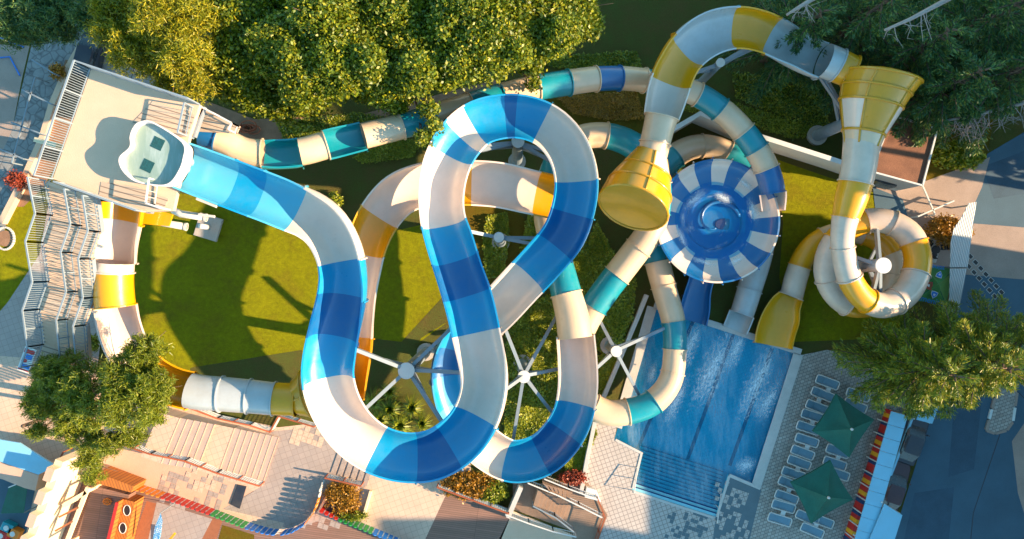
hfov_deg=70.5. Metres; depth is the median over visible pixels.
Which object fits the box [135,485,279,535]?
picket fence
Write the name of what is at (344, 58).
broadleaf tree
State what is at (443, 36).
broadleaf tree
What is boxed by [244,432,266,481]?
terrace step
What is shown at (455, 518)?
board terrace
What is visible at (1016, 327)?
conifer tree
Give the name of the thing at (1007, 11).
conifer tree
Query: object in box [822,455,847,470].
sun lounger
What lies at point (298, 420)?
terrace railing
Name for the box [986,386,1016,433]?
traffic island
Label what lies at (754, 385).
foam
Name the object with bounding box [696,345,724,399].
foam
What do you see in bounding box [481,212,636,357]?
ivy cover
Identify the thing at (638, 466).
pool coping
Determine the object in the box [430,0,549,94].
broadleaf tree
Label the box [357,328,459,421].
support post
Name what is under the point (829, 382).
sun lounger
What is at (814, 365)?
sun deck
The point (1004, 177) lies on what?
asphalt patch
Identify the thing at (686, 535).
mosaic tiles
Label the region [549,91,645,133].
dry bank
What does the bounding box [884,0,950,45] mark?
bare branch
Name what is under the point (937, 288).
play mat
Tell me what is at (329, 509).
shrub
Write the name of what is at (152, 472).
pink ramp
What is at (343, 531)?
play floor
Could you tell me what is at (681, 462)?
step nosing
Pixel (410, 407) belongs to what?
spiky plant
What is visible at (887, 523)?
lean to roof
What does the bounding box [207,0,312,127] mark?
broadleaf tree
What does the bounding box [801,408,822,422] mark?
sun lounger
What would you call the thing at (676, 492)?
step nosing
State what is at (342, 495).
bush
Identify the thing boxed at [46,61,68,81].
shrub
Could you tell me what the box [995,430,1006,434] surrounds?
kerb stone
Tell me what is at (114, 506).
play ship
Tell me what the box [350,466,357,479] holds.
terrace step
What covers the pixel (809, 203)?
lawn beside bowl
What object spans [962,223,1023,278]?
road patch
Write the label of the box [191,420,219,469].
terrace step
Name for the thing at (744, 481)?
pool coping
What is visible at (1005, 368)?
conifer tree
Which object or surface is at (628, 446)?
pool coping
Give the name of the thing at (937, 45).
conifer tree
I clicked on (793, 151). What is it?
retaining wall
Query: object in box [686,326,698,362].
foam
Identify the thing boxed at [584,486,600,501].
white box
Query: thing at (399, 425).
spiky plant
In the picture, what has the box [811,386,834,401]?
sun lounger
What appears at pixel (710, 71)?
support post
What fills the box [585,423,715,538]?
pool terrace
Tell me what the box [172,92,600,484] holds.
water slide
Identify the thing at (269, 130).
earth strip
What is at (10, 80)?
sand yard
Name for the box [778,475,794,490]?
sun lounger
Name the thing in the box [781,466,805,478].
sun lounger
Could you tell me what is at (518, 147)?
support post
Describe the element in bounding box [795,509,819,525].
sun lounger
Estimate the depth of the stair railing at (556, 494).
54.06 m
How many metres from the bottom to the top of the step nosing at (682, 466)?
0.020 m
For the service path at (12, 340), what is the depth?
55.99 m
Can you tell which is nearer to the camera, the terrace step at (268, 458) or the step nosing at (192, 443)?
the step nosing at (192, 443)
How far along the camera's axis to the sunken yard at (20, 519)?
55.97 m
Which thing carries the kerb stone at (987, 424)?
on the street
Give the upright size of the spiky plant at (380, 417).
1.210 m
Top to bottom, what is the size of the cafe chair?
0.921 m
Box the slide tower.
[53,69,239,225]
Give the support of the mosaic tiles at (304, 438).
on the grey tile band
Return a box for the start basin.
[119,120,192,186]
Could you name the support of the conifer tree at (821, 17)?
on the ground at (644, 28)
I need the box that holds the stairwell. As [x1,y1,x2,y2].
[513,477,607,538]
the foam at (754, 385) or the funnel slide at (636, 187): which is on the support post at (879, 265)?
the funnel slide at (636, 187)
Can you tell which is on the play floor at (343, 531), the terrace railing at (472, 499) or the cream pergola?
the cream pergola
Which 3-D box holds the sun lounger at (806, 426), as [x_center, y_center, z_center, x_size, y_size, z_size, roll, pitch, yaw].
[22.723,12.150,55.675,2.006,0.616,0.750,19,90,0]
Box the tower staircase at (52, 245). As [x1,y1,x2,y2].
[38,180,106,438]
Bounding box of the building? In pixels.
[874,117,936,190]
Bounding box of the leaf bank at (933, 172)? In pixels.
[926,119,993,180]
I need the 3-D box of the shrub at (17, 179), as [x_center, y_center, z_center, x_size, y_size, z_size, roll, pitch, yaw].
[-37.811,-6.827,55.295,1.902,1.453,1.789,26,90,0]
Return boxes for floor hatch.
[230,484,246,508]
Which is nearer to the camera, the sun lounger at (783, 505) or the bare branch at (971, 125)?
the bare branch at (971, 125)
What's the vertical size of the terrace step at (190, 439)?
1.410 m
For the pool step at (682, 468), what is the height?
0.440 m
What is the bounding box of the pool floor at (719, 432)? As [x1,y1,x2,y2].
[615,309,792,479]
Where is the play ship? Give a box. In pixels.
[77,466,146,538]
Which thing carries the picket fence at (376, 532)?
on the pale tile terrace at (403, 510)
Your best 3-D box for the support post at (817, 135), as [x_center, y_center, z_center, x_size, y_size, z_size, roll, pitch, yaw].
[22.203,-11.245,52.137,4.664,7.726,1.966,27,90,0]
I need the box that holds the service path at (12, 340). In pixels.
[0,201,99,375]
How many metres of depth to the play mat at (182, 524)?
55.96 m
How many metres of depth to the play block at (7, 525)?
55.34 m
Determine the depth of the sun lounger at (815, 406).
55.64 m
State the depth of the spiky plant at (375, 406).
55.11 m
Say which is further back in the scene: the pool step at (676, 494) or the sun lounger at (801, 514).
the pool step at (676, 494)
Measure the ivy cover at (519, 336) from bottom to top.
0.882 m
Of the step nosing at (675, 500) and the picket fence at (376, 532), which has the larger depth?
the step nosing at (675, 500)
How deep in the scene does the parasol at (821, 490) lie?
53.57 m
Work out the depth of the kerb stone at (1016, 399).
55.84 m
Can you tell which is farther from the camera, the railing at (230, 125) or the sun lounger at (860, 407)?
the sun lounger at (860, 407)
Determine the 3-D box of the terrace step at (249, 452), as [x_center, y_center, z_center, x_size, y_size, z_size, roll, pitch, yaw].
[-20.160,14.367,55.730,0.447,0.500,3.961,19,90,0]
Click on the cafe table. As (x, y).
(935, 249)
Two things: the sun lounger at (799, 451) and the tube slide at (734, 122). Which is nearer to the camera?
the tube slide at (734, 122)
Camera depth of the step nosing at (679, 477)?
56.66 m
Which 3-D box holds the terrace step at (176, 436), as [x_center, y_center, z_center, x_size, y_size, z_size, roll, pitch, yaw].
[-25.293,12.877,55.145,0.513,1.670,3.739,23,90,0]
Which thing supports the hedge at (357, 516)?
on the plaza
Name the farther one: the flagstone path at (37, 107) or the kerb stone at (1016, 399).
the flagstone path at (37, 107)
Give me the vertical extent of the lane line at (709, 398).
0.012 m
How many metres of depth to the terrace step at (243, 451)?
55.35 m
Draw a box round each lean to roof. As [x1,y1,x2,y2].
[853,501,901,538]
[898,406,938,423]
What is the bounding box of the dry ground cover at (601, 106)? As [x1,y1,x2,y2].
[556,91,644,120]
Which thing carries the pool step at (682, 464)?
on the pool floor at (719, 432)
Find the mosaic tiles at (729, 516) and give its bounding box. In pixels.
[715,481,749,538]
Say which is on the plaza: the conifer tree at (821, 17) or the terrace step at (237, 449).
the terrace step at (237, 449)
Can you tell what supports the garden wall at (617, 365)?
on the ground at (644, 28)
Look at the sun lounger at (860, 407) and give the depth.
55.66 m
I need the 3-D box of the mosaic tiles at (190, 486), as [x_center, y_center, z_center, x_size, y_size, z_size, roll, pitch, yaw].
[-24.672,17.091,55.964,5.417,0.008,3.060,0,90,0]
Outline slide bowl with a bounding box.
[658,157,781,325]
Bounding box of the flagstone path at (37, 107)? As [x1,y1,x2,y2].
[0,24,84,231]
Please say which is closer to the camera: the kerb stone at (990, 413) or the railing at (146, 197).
the railing at (146, 197)
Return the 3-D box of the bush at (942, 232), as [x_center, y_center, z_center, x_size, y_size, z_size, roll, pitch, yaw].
[33.139,-2.957,55.105,3.740,1.819,2.873,23,90,0]
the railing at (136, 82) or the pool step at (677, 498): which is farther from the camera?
the pool step at (677, 498)
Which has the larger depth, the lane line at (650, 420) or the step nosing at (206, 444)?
the lane line at (650, 420)
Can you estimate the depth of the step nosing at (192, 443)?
54.55 m
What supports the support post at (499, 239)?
on the garden bank at (476, 216)
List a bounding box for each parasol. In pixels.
[790,460,852,523]
[812,394,874,456]
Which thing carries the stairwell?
on the ground at (644, 28)
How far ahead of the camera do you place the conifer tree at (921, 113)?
47.43 m
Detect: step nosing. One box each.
[161,418,180,463]
[168,419,187,464]
[176,421,194,465]
[183,422,201,466]
[190,423,207,468]
[197,424,214,469]
[217,428,234,476]
[224,430,241,478]
[230,431,247,479]
[237,432,253,480]
[244,434,259,477]
[251,436,265,477]
[256,436,272,482]
[262,438,278,485]
[635,487,716,513]
[636,479,717,505]
[636,483,716,509]
[637,475,718,501]
[638,472,715,496]
[639,468,719,494]
[640,445,722,471]
[640,449,722,475]
[640,464,717,489]
[641,461,720,486]
[642,457,721,482]
[643,453,721,479]
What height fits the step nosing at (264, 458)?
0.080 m
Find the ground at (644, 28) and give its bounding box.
[0,0,1023,533]
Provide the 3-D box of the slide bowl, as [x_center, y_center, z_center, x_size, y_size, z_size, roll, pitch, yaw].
[14.640,-1.839,53.768,9.139,4.620,12.356,0,90,0]
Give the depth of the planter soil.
55.99 m
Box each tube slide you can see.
[197,64,786,211]
[534,121,773,426]
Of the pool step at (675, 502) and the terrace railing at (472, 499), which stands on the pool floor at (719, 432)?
the pool step at (675, 502)
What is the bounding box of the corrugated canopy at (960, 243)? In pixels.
[938,202,975,314]
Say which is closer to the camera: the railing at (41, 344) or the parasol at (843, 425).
the railing at (41, 344)
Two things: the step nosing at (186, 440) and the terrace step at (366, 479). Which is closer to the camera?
the step nosing at (186, 440)
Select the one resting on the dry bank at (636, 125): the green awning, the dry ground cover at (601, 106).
the dry ground cover at (601, 106)
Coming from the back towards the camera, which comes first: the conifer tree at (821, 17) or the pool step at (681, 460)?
the pool step at (681, 460)
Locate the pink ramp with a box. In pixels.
[101,448,252,519]
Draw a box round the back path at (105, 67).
[102,46,181,94]
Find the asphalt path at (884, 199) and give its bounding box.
[873,187,906,242]
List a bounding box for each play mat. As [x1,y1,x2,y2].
[134,501,221,538]
[919,265,950,305]
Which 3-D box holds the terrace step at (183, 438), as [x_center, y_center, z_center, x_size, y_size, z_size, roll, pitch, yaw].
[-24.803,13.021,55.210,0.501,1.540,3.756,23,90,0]
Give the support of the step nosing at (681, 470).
on the pool step at (679, 471)
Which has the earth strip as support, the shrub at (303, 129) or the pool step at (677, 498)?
the shrub at (303, 129)
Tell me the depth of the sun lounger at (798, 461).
55.64 m
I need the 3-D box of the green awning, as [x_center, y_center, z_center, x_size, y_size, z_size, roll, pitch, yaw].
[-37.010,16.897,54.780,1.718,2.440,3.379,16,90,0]
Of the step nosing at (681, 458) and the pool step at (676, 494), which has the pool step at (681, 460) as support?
the step nosing at (681, 458)
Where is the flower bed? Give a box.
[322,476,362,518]
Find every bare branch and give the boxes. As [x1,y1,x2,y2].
[786,0,822,24]
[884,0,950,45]
[931,101,1023,142]
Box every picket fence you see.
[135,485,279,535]
[280,481,323,535]
[319,506,398,538]
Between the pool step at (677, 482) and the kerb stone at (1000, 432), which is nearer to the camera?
the kerb stone at (1000, 432)
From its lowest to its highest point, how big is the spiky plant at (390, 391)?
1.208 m
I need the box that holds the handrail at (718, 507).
[714,489,720,522]
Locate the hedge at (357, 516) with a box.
[331,510,368,522]
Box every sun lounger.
[767,511,792,526]
[771,498,795,513]
[774,489,798,504]
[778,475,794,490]
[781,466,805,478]
[787,454,811,470]
[790,444,814,460]
[794,433,819,447]
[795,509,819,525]
[796,420,817,435]
[800,522,824,538]
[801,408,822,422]
[805,399,827,413]
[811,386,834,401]
[813,516,834,528]
[815,374,839,389]
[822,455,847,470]
[825,443,848,458]
[835,468,849,481]
[845,397,867,413]
[846,387,870,401]
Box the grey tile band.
[223,427,365,525]
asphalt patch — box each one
[904,487,953,538]
[948,398,981,476]
[985,151,1023,198]
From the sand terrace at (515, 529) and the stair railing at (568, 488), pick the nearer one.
the stair railing at (568, 488)
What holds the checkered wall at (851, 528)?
on the ground at (644, 28)
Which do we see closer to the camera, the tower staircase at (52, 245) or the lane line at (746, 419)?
the tower staircase at (52, 245)
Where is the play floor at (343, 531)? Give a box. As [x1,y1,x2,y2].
[61,481,381,538]
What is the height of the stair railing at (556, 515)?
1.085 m
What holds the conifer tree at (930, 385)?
on the ground at (644, 28)
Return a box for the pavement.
[1012,424,1023,510]
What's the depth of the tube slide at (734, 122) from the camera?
46.75 m
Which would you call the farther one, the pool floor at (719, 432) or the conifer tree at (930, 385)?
the pool floor at (719, 432)
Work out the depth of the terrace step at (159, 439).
54.18 m
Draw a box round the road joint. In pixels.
[973,434,999,512]
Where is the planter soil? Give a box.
[17,60,87,206]
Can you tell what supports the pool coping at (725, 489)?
on the grey platform
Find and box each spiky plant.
[364,387,387,412]
[371,410,391,425]
[378,395,405,419]
[379,381,401,400]
[387,410,413,431]
[400,392,424,420]
[411,411,432,431]
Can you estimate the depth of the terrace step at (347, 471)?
55.92 m
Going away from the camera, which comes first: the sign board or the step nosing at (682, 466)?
the sign board
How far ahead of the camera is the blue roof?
53.00 m
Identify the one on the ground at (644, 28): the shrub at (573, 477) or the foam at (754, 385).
the shrub at (573, 477)
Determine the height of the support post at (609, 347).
5.312 m
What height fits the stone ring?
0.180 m
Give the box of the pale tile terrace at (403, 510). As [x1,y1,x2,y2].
[352,475,446,538]
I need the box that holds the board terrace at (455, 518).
[426,494,508,538]
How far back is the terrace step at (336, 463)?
55.92 m
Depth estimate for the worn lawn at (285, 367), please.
55.99 m
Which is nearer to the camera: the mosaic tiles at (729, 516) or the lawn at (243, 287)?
the mosaic tiles at (729, 516)
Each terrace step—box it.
[141,408,190,462]
[162,414,195,464]
[169,415,201,465]
[177,417,207,466]
[184,418,212,467]
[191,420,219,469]
[198,421,238,476]
[218,425,244,477]
[225,427,249,478]
[232,429,255,480]
[239,431,261,479]
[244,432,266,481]
[251,434,272,483]
[257,435,278,485]
[331,453,340,473]
[337,458,346,475]
[344,463,351,477]
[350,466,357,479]
[357,470,363,482]
[363,473,369,485]
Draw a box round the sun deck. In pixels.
[728,350,925,538]
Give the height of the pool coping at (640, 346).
0.070 m
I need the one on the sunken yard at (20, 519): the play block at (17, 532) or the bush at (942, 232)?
the play block at (17, 532)
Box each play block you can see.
[0,519,17,532]
[0,530,9,538]
[7,526,24,538]
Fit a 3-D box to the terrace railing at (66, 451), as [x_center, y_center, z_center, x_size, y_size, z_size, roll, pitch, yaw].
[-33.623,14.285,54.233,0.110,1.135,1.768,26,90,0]
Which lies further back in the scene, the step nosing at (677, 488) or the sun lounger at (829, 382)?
the step nosing at (677, 488)
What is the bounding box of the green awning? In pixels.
[1,484,37,513]
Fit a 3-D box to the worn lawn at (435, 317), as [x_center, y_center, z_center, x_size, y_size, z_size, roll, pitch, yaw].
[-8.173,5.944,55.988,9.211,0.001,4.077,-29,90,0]
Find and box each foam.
[667,389,683,418]
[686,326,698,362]
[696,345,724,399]
[728,339,741,367]
[737,461,750,473]
[740,349,771,412]
[756,390,776,417]
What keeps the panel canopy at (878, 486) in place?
on the ground at (644, 28)
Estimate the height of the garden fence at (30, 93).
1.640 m
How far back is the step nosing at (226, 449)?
54.94 m
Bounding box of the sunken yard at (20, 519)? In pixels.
[0,479,34,538]
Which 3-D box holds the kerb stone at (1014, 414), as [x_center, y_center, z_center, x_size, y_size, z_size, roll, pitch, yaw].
[38.715,11.164,55.915,0.200,0.150,1.025,8,90,0]
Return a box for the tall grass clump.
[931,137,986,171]
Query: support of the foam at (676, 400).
on the water
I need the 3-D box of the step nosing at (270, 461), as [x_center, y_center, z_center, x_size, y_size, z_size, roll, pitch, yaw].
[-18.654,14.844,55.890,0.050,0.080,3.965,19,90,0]
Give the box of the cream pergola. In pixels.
[54,484,100,538]
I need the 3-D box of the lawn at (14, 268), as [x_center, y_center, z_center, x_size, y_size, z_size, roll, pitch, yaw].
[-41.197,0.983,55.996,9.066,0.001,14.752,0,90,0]
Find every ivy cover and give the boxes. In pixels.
[277,50,829,138]
[352,101,813,163]
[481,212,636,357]
[502,214,598,439]
[564,338,625,471]
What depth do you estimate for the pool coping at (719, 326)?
55.93 m
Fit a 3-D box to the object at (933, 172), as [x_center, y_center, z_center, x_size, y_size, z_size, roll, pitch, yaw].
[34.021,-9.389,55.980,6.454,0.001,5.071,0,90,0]
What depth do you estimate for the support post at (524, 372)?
49.53 m
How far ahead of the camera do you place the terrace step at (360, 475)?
55.92 m
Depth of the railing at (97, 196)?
38.97 m
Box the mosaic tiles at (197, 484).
[161,469,216,493]
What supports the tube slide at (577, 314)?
on the ground at (644, 28)
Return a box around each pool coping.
[615,306,656,428]
[615,439,642,453]
[632,453,642,488]
[633,490,714,518]
[654,303,801,354]
[716,476,729,516]
[729,474,760,489]
[752,353,802,486]
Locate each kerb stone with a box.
[984,420,989,429]
[987,409,992,418]
[990,398,995,407]
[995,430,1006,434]
[1012,408,1015,420]
[1014,393,1018,405]
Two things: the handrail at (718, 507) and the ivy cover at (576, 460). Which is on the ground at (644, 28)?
the ivy cover at (576, 460)
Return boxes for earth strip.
[190,80,495,139]
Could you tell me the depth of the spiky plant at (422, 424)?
55.13 m
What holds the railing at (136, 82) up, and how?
on the slide tower
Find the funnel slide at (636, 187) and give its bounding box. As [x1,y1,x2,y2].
[92,5,931,417]
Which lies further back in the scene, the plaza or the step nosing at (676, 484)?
the step nosing at (676, 484)
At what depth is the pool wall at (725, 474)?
56.94 m
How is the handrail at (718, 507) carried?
on the pool step at (677, 490)
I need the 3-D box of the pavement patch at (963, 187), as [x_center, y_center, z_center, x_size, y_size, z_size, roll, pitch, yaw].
[32.330,-4.011,55.984,9.220,0.001,9.373,0,90,0]
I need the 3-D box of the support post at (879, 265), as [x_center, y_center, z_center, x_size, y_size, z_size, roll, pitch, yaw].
[24.294,-0.299,51.700,3.219,8.600,5.448,0,90,0]
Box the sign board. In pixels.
[17,346,37,372]
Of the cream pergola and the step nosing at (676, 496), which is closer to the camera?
the cream pergola
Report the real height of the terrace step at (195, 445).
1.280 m
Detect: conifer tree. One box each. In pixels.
[716,0,846,106]
[768,0,917,106]
[817,2,976,115]
[830,308,980,421]
[881,0,1023,97]
[887,299,1023,420]
[889,47,1006,147]
[907,31,1023,158]
[910,288,1023,397]
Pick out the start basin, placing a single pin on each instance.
(161, 156)
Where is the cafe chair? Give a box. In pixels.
[940,244,949,249]
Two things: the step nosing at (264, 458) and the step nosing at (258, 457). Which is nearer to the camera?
the step nosing at (258, 457)
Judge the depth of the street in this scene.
55.99 m
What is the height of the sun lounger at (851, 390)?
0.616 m
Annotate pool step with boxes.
[632,488,715,516]
[636,480,716,508]
[636,484,716,511]
[637,476,717,504]
[638,469,718,496]
[638,473,716,500]
[639,446,722,473]
[639,449,721,477]
[639,466,718,492]
[640,462,720,488]
[641,458,720,485]
[642,454,721,481]
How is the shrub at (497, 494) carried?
on the ground at (644, 28)
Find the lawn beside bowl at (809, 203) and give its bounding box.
[777,160,907,341]
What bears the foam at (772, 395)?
on the water
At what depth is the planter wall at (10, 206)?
55.45 m
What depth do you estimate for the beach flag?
54.24 m
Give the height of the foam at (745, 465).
0.001 m
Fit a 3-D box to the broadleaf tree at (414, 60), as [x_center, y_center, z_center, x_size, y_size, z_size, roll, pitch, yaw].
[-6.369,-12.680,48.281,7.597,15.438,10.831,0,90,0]
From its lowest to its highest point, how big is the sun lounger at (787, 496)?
0.616 m
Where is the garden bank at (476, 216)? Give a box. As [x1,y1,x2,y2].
[444,206,526,323]
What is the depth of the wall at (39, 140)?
50.80 m
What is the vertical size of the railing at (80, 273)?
6.127 m
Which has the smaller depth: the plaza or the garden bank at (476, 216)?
the plaza
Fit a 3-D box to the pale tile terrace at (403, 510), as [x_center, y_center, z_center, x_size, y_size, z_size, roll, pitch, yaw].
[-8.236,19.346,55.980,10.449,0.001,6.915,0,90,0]
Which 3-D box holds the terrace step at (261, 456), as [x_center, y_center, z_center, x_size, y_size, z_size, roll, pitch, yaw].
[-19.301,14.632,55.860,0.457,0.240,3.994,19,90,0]
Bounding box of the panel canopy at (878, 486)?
[845,411,906,538]
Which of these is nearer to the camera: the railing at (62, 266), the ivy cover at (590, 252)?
the railing at (62, 266)
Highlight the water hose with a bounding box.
[0,56,20,75]
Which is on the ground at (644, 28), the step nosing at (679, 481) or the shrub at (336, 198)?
the shrub at (336, 198)
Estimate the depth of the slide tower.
40.00 m
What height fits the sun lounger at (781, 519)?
0.616 m
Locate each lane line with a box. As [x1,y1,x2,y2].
[636,321,694,449]
[686,334,734,459]
[728,347,773,465]
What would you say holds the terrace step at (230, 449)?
on the plaza
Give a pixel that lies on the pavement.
(1018, 445)
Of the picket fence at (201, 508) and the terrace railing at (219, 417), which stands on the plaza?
the terrace railing at (219, 417)
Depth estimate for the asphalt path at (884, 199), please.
55.98 m
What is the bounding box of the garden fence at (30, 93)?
[0,59,64,165]
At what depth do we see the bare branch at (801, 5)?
44.77 m
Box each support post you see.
[160,197,223,241]
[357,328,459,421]
[471,230,534,249]
[481,138,549,166]
[505,316,557,439]
[598,321,664,394]
[696,49,751,82]
[807,74,841,145]
[857,228,891,291]
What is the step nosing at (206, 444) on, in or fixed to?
on the terrace step at (203, 443)
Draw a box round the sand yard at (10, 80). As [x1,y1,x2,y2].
[0,44,28,154]
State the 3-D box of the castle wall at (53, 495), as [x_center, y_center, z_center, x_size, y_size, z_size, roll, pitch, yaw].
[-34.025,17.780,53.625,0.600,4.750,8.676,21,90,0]
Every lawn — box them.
[0,197,36,310]
[134,193,443,370]
[190,350,302,382]
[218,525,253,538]
[367,298,447,381]
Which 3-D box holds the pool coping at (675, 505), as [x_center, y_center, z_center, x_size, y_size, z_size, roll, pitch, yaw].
[12.508,18.178,55.975,6.657,0.050,0.180,18,90,0]
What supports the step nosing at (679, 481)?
on the pool step at (677, 482)
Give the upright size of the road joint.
0.006 m
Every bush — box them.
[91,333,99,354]
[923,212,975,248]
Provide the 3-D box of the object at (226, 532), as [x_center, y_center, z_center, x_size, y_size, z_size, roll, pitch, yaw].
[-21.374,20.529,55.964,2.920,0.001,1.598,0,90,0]
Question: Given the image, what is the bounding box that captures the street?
[895,132,1023,538]
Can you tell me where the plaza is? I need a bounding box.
[0,356,470,532]
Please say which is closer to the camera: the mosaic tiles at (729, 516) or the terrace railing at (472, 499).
the terrace railing at (472, 499)
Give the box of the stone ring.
[0,226,15,250]
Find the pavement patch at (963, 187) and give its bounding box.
[875,157,989,268]
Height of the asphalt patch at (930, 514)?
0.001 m
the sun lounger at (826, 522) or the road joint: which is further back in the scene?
the road joint
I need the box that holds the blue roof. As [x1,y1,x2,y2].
[0,439,54,490]
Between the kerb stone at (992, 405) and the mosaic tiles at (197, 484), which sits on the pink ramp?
the mosaic tiles at (197, 484)
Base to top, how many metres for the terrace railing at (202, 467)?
2.635 m
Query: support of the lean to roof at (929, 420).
on the ground at (644, 28)
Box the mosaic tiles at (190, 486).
[158,471,227,509]
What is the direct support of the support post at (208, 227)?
on the lawn at (243, 287)
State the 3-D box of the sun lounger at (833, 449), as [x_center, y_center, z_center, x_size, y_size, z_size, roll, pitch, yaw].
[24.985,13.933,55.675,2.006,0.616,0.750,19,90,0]
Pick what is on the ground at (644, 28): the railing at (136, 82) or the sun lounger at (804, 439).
the sun lounger at (804, 439)
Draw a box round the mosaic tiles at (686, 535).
[664,512,707,538]
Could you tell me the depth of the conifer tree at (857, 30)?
46.80 m
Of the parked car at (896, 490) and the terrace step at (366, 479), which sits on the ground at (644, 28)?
the parked car at (896, 490)
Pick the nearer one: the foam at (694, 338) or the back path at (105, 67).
the back path at (105, 67)
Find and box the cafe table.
[931,245,939,253]
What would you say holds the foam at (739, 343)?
on the water
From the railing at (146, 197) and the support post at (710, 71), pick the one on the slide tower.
the railing at (146, 197)
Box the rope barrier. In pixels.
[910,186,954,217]
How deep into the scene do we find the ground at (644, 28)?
56.00 m
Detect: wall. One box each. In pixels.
[0,40,79,223]
[20,448,94,538]
[33,137,63,148]
[506,483,522,518]
[579,294,648,492]
[614,368,788,514]
[674,111,841,173]
[843,409,897,538]
[891,419,912,475]
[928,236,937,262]
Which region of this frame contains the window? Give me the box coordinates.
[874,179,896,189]
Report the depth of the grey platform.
55.97 m
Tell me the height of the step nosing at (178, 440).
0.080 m
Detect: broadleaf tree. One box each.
[205,0,549,57]
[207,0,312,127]
[270,0,393,120]
[355,0,461,149]
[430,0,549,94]
[527,0,612,74]
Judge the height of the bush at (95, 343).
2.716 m
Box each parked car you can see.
[72,28,106,78]
[879,462,910,510]
[890,412,929,465]
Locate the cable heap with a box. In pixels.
[239,120,260,134]
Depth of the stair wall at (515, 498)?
54.80 m
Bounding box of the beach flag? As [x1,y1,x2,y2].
[153,503,173,538]
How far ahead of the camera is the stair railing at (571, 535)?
54.64 m
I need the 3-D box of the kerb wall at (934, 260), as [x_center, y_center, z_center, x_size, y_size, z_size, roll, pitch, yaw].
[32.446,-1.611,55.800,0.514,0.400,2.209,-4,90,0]
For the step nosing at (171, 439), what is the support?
on the terrace step at (159, 439)
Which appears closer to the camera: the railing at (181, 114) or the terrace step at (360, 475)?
the railing at (181, 114)
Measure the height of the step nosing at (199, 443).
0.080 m
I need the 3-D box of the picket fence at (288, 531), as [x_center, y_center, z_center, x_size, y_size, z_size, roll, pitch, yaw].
[-15.633,18.454,55.300,1.016,1.300,5.034,39,90,0]
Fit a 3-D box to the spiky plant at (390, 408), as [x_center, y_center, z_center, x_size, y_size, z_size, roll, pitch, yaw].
[-9.329,10.641,55.396,2.547,1.208,2.541,0,90,0]
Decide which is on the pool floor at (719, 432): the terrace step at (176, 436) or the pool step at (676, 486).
the pool step at (676, 486)
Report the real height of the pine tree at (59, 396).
16.833 m
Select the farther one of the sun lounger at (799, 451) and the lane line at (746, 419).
the lane line at (746, 419)
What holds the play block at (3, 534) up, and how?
on the sunken yard at (20, 519)
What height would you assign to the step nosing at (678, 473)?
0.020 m
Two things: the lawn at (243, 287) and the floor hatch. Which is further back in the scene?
the lawn at (243, 287)
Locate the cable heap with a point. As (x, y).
(250, 130)
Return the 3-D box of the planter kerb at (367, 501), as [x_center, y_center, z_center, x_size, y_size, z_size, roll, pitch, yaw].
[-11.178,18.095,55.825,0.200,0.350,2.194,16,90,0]
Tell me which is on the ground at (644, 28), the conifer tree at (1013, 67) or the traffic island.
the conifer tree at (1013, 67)
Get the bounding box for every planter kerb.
[317,482,335,512]
[363,490,371,517]
[448,486,506,510]
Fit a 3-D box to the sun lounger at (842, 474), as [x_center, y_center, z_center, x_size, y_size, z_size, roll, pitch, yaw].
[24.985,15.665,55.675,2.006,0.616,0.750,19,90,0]
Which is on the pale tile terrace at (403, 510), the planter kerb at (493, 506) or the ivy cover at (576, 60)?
the planter kerb at (493, 506)
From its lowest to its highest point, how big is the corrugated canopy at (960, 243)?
3.000 m
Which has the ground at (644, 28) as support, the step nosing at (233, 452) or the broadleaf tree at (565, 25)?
the broadleaf tree at (565, 25)
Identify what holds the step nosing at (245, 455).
on the terrace step at (243, 451)
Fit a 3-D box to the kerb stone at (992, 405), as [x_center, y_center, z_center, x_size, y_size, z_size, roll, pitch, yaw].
[37.135,10.316,55.915,0.200,0.150,0.765,15,90,0]
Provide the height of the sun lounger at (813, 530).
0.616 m
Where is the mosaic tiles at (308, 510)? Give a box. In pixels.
[283,493,340,529]
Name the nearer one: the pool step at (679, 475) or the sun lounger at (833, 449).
the sun lounger at (833, 449)
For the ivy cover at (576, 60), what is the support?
on the ground at (644, 28)
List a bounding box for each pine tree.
[0,0,97,54]
[14,330,178,488]
[81,0,243,105]
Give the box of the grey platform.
[713,478,760,538]
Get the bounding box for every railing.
[19,177,52,367]
[32,60,89,179]
[53,181,145,212]
[55,188,82,355]
[60,448,72,456]
[72,195,100,372]
[75,60,199,104]
[125,445,264,486]
[145,178,170,210]
[177,102,193,135]
[191,409,270,431]
[202,107,238,133]
[269,416,315,432]
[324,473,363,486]
[436,483,508,514]
[505,511,576,537]
[527,481,601,517]
[532,501,573,531]
[544,477,597,499]
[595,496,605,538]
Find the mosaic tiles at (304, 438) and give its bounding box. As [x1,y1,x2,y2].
[289,426,323,447]
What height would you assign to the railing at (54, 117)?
1.635 m
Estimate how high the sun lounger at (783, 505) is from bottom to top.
0.616 m
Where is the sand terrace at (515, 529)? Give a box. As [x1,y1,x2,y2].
[500,511,571,538]
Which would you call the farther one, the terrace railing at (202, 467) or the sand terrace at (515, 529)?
the sand terrace at (515, 529)
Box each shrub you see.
[1,169,31,191]
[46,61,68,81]
[288,123,320,136]
[325,502,335,511]
[328,191,344,206]
[439,469,503,503]
[480,478,508,504]
[556,469,589,486]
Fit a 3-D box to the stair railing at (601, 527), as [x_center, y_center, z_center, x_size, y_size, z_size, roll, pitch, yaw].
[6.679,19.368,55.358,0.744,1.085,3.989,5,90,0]

